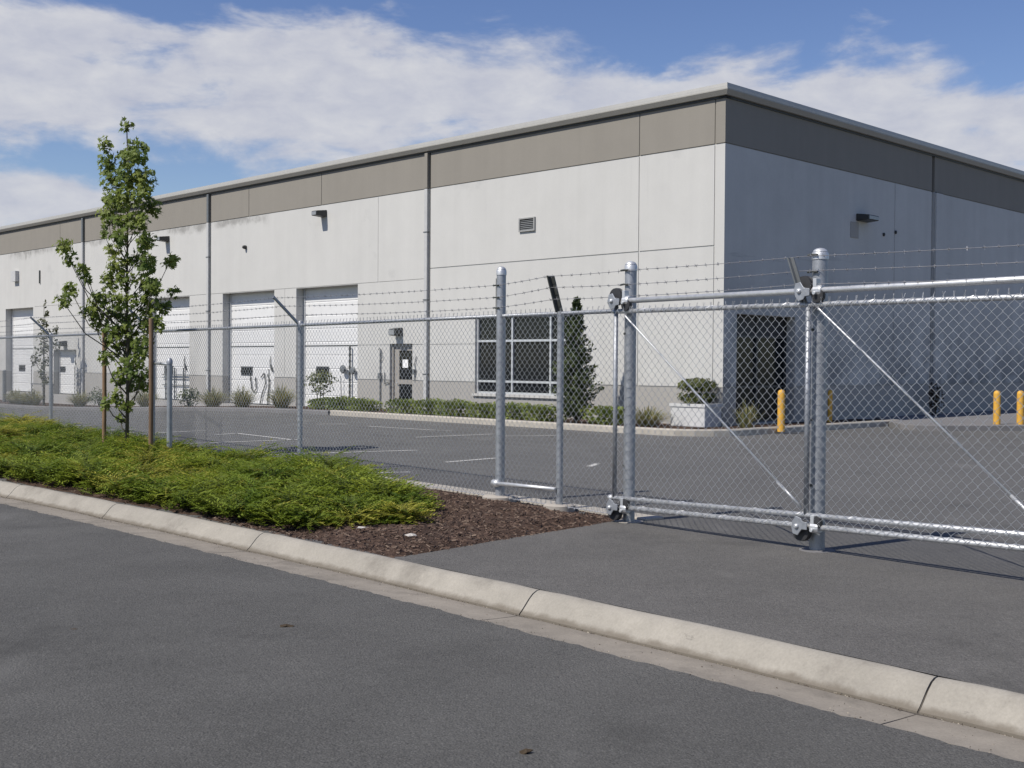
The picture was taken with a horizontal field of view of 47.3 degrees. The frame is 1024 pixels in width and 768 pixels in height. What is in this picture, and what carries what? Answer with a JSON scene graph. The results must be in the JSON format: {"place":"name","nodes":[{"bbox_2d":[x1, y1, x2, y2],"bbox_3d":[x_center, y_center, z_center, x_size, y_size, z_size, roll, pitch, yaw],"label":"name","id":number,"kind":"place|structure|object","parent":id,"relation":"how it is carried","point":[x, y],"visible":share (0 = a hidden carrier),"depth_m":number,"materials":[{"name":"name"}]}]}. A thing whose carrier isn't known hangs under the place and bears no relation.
{"place":"outdoors","nodes":[
{"label":"outdoors","id":0,"kind":"place"},
{"bbox_2d":[0,504,1023,767],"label":"road","id":1,"kind":"structure","parent":0,"point":[164,654],"depth_m":5.91,"materials":[{"name":"grey asphalt"}]},
{"bbox_2d":[280,624,293,626],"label":"dry leaf","id":2,"kind":"object","parent":1,"relation":"on","point":[285,625],"visible":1,"depth_m":7.30,"materials":[{"name":"brown plant"}]},
{"bbox_2d":[2,497,947,721],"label":"kerb joint filler","id":3,"kind":"object","parent":1,"relation":"on","point":[798,684],"visible":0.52,"depth_m":5.75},
{"bbox_2d":[0,497,1023,761],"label":"gutter","id":4,"kind":"object","parent":1,"relation":"on","point":[996,743],"visible":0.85,"depth_m":6.80,"materials":[{"name":"concrete"}]},
{"bbox_2d":[1,496,1022,761],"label":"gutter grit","id":5,"kind":"object","parent":4,"relation":"on","point":[575,628],"visible":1,"depth_m":7.51,"materials":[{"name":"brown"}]},
{"bbox_2d":[519,748,532,753],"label":"dry leaf","id":6,"kind":"object","parent":1,"relation":"on","point":[524,751],"visible":1,"depth_m":4.94,"materials":[{"name":"brown plant"}]},
{"bbox_2d":[0,407,1023,682],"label":"parking lot","id":7,"kind":"structure","parent":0,"point":[986,561],"depth_m":17.37,"materials":[{"name":"grey asphalt"}]},
{"bbox_2d":[0,403,329,414],"bbox_3d":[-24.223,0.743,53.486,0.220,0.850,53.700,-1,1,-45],"label":"asphalt berm","id":8,"kind":"structure","parent":7,"relation":"on","point":[220,408],"depth_m":39.32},
{"bbox_2d":[0,435,622,557],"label":"planting bed","id":9,"kind":"object","parent":7,"relation":"on","point":[190,512],"visible":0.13,"depth_m":11.01,"materials":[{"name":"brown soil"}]},
{"bbox_2d":[102,332,106,442],"bbox_3d":[-6.619,0.187,19.002,0.074,2.070,0.078,0,1,0],"label":"tree stake","id":10,"kind":"object","parent":9,"relation":"on","point":[104,379],"visible":0.73,"depth_m":18.97,"materials":[{"name":"brown wood"}]},
{"bbox_2d":[52,116,181,447],"bbox_3d":[-6.370,-1.563,18.987,1.927,5.474,1.158,0,1,-6],"label":"young tree","id":11,"kind":"object","parent":9,"relation":"on","point":[131,157],"visible":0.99,"depth_m":18.87,"materials":[{"name":"green plant"}]},
{"bbox_2d":[148,318,153,451],"bbox_3d":[-5.668,0.105,18.380,0.078,2.270,0.082,0,1,0],"label":"tree stake","id":12,"kind":"object","parent":9,"relation":"on","point":[151,383],"visible":0.85,"depth_m":18.35,"materials":[{"name":"brown wood"}]},
{"bbox_2d":[153,358,172,447],"bbox_3d":[-5.555,0.412,18.508,0.095,1.653,1.221,0,1,-30],"label":"pipe barrier","id":13,"kind":"object","parent":9,"relation":"on","point":[169,363],"visible":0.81,"depth_m":17.99,"materials":[{"name":"metal"}]},
{"bbox_2d":[0,408,444,532],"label":"ground cover","id":14,"kind":"object","parent":9,"relation":"on","point":[261,488],"visible":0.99,"depth_m":13.58,"materials":[{"name":"green plant"}]},
{"bbox_2d":[0,266,620,512],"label":"chain link fence","id":15,"kind":"object","parent":9,"relation":"on","point":[498,483],"visible":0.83,"depth_m":14.93,"materials":[{"name":"metal"}]},
{"bbox_2d":[73,425,596,472],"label":"parking lines","id":16,"kind":"object","parent":7,"relation":"on","point":[594,464],"visible":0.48,"depth_m":23.62,"materials":[{"name":"paint"}]},
{"bbox_2d":[0,400,721,428],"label":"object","id":17,"kind":"object","parent":7,"relation":"on","point":[567,421],"visible":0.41,"depth_m":32.16,"materials":[{"name":"soil"}]},
{"bbox_2d":[2,370,6,401],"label":"guard post","id":18,"kind":"object","parent":17,"relation":"on","point":[4,387],"visible":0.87,"depth_m":54.58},
{"bbox_2d":[0,388,22,402],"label":"grass tuft","id":19,"kind":"object","parent":17,"relation":"on","point":[17,393],"visible":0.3,"depth_m":52.40,"materials":[{"name":"green plant"}]},
{"bbox_2d":[7,392,27,403],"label":"grass tuft","id":20,"kind":"object","parent":17,"relation":"on","point":[16,400],"visible":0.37,"depth_m":51.29,"materials":[{"name":"green plant"}]},
{"bbox_2d":[18,387,47,404],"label":"grass tuft","id":21,"kind":"object","parent":17,"relation":"on","point":[31,398],"visible":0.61,"depth_m":50.29,"materials":[{"name":"green plant"}]},
{"bbox_2d":[30,383,53,403],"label":"guard rail","id":22,"kind":"object","parent":17,"relation":"on","point":[42,388],"visible":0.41,"depth_m":51.57,"materials":[{"name":"grey metal"}]},
{"bbox_2d":[30,299,61,403],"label":"tree","id":23,"kind":"object","parent":17,"relation":"on","point":[49,331],"visible":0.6,"depth_m":50.28,"materials":[{"name":"green plant"}]},
{"bbox_2d":[65,391,91,406],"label":"grass tuft","id":24,"kind":"object","parent":17,"relation":"on","point":[80,400],"visible":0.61,"depth_m":47.38,"materials":[{"name":"green plant"}]},
{"bbox_2d":[84,386,113,406],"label":"shrub","id":25,"kind":"object","parent":17,"relation":"on","point":[93,395],"visible":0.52,"depth_m":46.33,"materials":[{"name":"green plant"}]},
{"bbox_2d":[130,391,159,406],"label":"grass tuft","id":26,"kind":"object","parent":17,"relation":"on","point":[145,401],"visible":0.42,"depth_m":43.46,"materials":[{"name":"green plant"}]},
{"bbox_2d":[176,386,199,406],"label":"shrub","id":27,"kind":"object","parent":17,"relation":"on","point":[189,397],"visible":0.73,"depth_m":41.35,"materials":[{"name":"green plant"}]},
{"bbox_2d":[195,388,226,406],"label":"grass tuft","id":28,"kind":"object","parent":17,"relation":"on","point":[215,397],"visible":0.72,"depth_m":40.06,"materials":[{"name":"green plant"}]},
{"bbox_2d":[220,387,261,406],"bbox_3d":[-8.943,0.374,38.939,1.601,0.796,1.710,1,1,43],"label":"grass tuft","id":29,"kind":"object","parent":17,"relation":"on","point":[246,399],"visible":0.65,"depth_m":38.77,"materials":[{"name":"green plant"}]},
{"bbox_2d":[262,382,296,407],"bbox_3d":[-7.342,0.317,37.286,1.660,0.892,1.731,0,1,0],"label":"grass tuft","id":30,"kind":"object","parent":17,"relation":"on","point":[287,398],"visible":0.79,"depth_m":37.12,"materials":[{"name":"green plant"}]},
{"bbox_2d":[306,397,334,409],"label":"hedge shrub","id":31,"kind":"object","parent":17,"relation":"on","point":[320,403],"visible":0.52,"depth_m":35.64,"materials":[{"name":"green plant"}]},
{"bbox_2d":[303,370,338,398],"bbox_3d":[-5.944,0.181,36.429,0.956,1.276,0.887,0,1,-35],"label":"shrub","id":32,"kind":"object","parent":17,"relation":"on","point":[320,379],"visible":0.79,"depth_m":36.34,"materials":[{"name":"green plant"}]},
{"bbox_2d":[324,395,357,409],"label":"hedge shrub","id":33,"kind":"object","parent":17,"relation":"on","point":[338,404],"visible":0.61,"depth_m":35.03,"materials":[{"name":"green plant"}]},
{"bbox_2d":[345,397,382,411],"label":"hedge shrub","id":34,"kind":"object","parent":17,"relation":"on","point":[368,407],"visible":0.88,"depth_m":34.28,"materials":[{"name":"green plant"}]},
{"bbox_2d":[383,398,423,413],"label":"hedge shrub","id":35,"kind":"object","parent":17,"relation":"on","point":[400,405],"visible":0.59,"depth_m":32.91,"materials":[{"name":"green plant"}]},
{"bbox_2d":[409,397,450,414],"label":"hedge shrub","id":36,"kind":"object","parent":17,"relation":"on","point":[426,403],"visible":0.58,"depth_m":32.16,"materials":[{"name":"green plant"}]},
{"bbox_2d":[434,398,475,416],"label":"hedge shrub","id":37,"kind":"object","parent":17,"relation":"on","point":[457,407],"visible":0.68,"depth_m":31.40,"materials":[{"name":"green plant"}]},
{"bbox_2d":[464,401,495,418],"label":"hedge shrub","id":38,"kind":"object","parent":17,"relation":"on","point":[483,409],"visible":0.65,"depth_m":30.54,"materials":[{"name":"green plant"}]},
{"bbox_2d":[486,401,535,419],"bbox_3d":[-0.032,0.687,30.122,1.062,0.475,1.351,0,1,-42],"label":"hedge shrub","id":39,"kind":"object","parent":17,"relation":"on","point":[516,407],"visible":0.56,"depth_m":29.90,"materials":[{"name":"green plant"}]},
{"bbox_2d":[519,403,566,421],"bbox_3d":[0.804,0.710,29.355,1.269,0.465,1.279,0,1,0],"label":"hedge shrub","id":40,"kind":"object","parent":17,"relation":"on","point":[541,414],"visible":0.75,"depth_m":29.11,"materials":[{"name":"green plant"}]},
{"bbox_2d":[548,296,604,422],"bbox_3d":[1.549,-0.595,28.335,1.355,3.123,1.328,0,1,0],"label":"conifer","id":41,"kind":"object","parent":17,"relation":"on","point":[583,386],"visible":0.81,"depth_m":28.24,"materials":[{"name":"green plant"}]},
{"bbox_2d":[580,404,623,424],"bbox_3d":[2.266,0.729,27.837,1.396,0.502,1.091,1,1,31],"label":"hedge shrub","id":42,"kind":"object","parent":17,"relation":"on","point":[598,411],"visible":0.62,"depth_m":27.60,"materials":[{"name":"green plant"}]},
{"bbox_2d":[635,405,674,425],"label":"grass tuft","id":43,"kind":"object","parent":17,"relation":"on","point":[646,417],"visible":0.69,"depth_m":27.07,"materials":[{"name":"green plant"}]},
{"bbox_2d":[669,403,722,427],"bbox_3d":[4.271,0.718,27.203,0.695,0.535,1.020,-1,1,-45],"label":"planter","id":44,"kind":"object","parent":17,"relation":"on","point":[703,411],"visible":0.84,"depth_m":26.92,"materials":[{"name":"concrete"}]},
{"bbox_2d":[677,377,718,403],"bbox_3d":[4.305,0.163,27.167,0.996,0.660,0.809,0,1,0],"label":"clipped bush","id":45,"kind":"object","parent":44,"relation":"on","point":[708,399],"visible":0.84,"depth_m":27.01,"materials":[{"name":"green plant"}]},
{"bbox_2d":[694,426,739,428],"bbox_3d":[4.469,1.006,26.049,2.202,0.001,1.169,-1,1,-42],"label":"corner bed","id":46,"kind":"object","parent":17,"relation":"on","point":[722,427],"visible":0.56,"depth_m":26.38,"materials":[{"name":"soil"}]},
{"bbox_2d":[0,481,1023,739],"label":"kerb","id":47,"kind":"structure","parent":7,"relation":"on","point":[990,709],"depth_m":7.21,"materials":[{"name":"concrete"}]},
{"bbox_2d":[379,476,663,520],"bbox_3d":[-18.174,0.814,35.612,0.260,0.075,61.900,0,1,-39],"label":"mow strip","id":48,"kind":"object","parent":7,"relation":"on","point":[643,517],"visible":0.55,"depth_m":13.05,"materials":[{"name":"concrete"}]},
{"bbox_2d":[330,410,895,436],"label":"lot kerb","id":49,"kind":"structure","parent":7,"relation":"on","point":[719,432],"depth_m":28.08,"materials":[{"name":"concrete"}]},
{"bbox_2d":[606,261,642,522],"bbox_3d":[1.129,0.101,11.479,0.378,2.613,0.289,-1,1,-45],"label":"gate post","id":50,"kind":"object","parent":7,"relation":"on","point":[616,296],"visible":0.99,"depth_m":11.45,"materials":[{"name":"metal"}]},
{"bbox_2d":[607,243,1023,551],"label":"sliding gate","id":51,"kind":"structure","parent":50,"relation":"attached to","point":[805,513],"depth_m":9.57,"materials":[{"name":"metal"}]},
{"bbox_2d":[777,390,784,431],"bbox_3d":[6.095,0.603,26.487,0.169,0.955,0.169,0,1,0],"label":"bollard","id":52,"kind":"object","parent":7,"relation":"on","point":[781,416],"visible":0.94,"depth_m":26.42,"materials":[{"name":"yellow metal"}]},
{"bbox_2d":[728,419,875,427],"bbox_3d":[7.517,0.972,28.977,6.200,0.001,1.200,-1,1,-45],"label":"curb","id":53,"kind":"object","parent":7,"relation":"on","point":[800,423],"visible":0.49,"depth_m":28.80,"materials":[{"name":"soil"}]},
{"bbox_2d":[728,398,764,427],"bbox_3d":[5.376,0.618,26.840,0.917,0.762,1.010,1,1,36],"label":"grass tuft","id":54,"kind":"object","parent":53,"relation":"on","point":[746,420],"visible":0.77,"depth_m":26.75,"materials":[{"name":"green plant"}]},
{"bbox_2d":[827,390,832,421],"bbox_3d":[8.053,0.582,29.639,0.120,0.875,0.120,0,1,0],"label":"bollard","id":55,"kind":"object","parent":53,"relation":"on","point":[829,412],"visible":0.85,"depth_m":29.59,"materials":[{"name":"yellow metal"}]},
{"bbox_2d":[791,248,834,552],"bbox_3d":[2.537,0.156,9.763,0.384,2.583,0.300,-1,1,-45],"label":"gate post","id":56,"kind":"object","parent":7,"relation":"on","point":[813,534],"visible":0.98,"depth_m":9.73,"materials":[{"name":"metal"}]},
{"bbox_2d":[0,0,1023,226],"label":"sky","id":57,"kind":"structure","parent":0,"point":[217,91],"materials":[{"name":"blue"}]},
{"bbox_2d":[394,521,1023,693],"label":"driveway","id":58,"kind":"structure","parent":0,"point":[965,626],"depth_m":8.07,"materials":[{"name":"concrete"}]},
{"bbox_2d":[876,409,1023,430],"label":"pavement","id":59,"kind":"structure","parent":0,"point":[972,417],"depth_m":29.90,"materials":[{"name":"concrete"}]},
{"bbox_2d":[926,382,944,414],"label":"shrub","id":60,"kind":"object","parent":59,"relation":"on","point":[935,397],"visible":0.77,"depth_m":33.83,"materials":[{"name":"green plant"}]},
{"bbox_2d":[993,390,1000,424],"bbox_3d":[11.906,0.604,28.733,0.169,0.895,0.169,0,1,0],"label":"bollard","id":61,"kind":"object","parent":59,"relation":"on","point":[996,394],"visible":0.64,"depth_m":28.66,"materials":[{"name":"yellow metal"}]},
{"bbox_2d":[1016,390,1023,424],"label":"bollard","id":62,"kind":"object","parent":59,"relation":"on","point":[1020,402],"visible":0.8,"depth_m":28.74,"materials":[{"name":"yellow metal"}]},
{"label":"ground","id":63,"kind":"structure","parent":0,"visible":0},
{"bbox_2d":[0,82,1023,427],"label":"warehouse","id":64,"kind":"structure","parent":63,"relation":"on","point":[720,176],"depth_m":33.24,"materials":[{"name":"white paint"}]},
{"bbox_2d":[12,308,33,391],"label":"roller door","id":65,"kind":"structure","parent":64,"relation":"in","point":[25,313],"depth_m":56.40,"materials":[{"name":"white metal"}]},
{"bbox_2d":[59,350,75,394],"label":"entry door","id":66,"kind":"structure","parent":64,"relation":"in","point":[70,351],"depth_m":52.79,"materials":[{"name":"white metal"}]},
{"bbox_2d":[155,297,189,400],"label":"roller door","id":67,"kind":"structure","parent":64,"relation":"in","point":[184,301],"depth_m":45.92,"materials":[{"name":"white metal"}]},
{"bbox_2d":[230,291,273,405],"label":"roller door","id":68,"kind":"structure","parent":64,"relation":"in","point":[240,316],"depth_m":41.96,"materials":[{"name":"white metal"}]},
{"bbox_2d":[303,285,357,406],"bbox_3d":[-5.913,-1.397,38.448,0.210,4.440,3.396,-1,1,-45],"label":"roller door","id":69,"kind":"structure","parent":64,"relation":"in","point":[351,310],"depth_m":38.58,"materials":[{"name":"white metal"}]},
{"bbox_2d":[392,344,412,407],"bbox_3d":[-3.286,-0.190,35.645,0.082,2.070,1.080,-1,1,-45],"label":"entry door","id":70,"kind":"structure","parent":64,"relation":"in","point":[408,381],"depth_m":35.71,"materials":[{"name":"grey glass"}]},
{"bbox_2d":[472,315,571,398],"bbox_3d":[0.287,-0.760,31.914,0.211,2.250,3.830,-1,1,-45],"label":"window","id":71,"kind":"structure","parent":64,"relation":"in","point":[533,371],"depth_m":32.00,"materials":[{"name":"black glass"}]}
]}

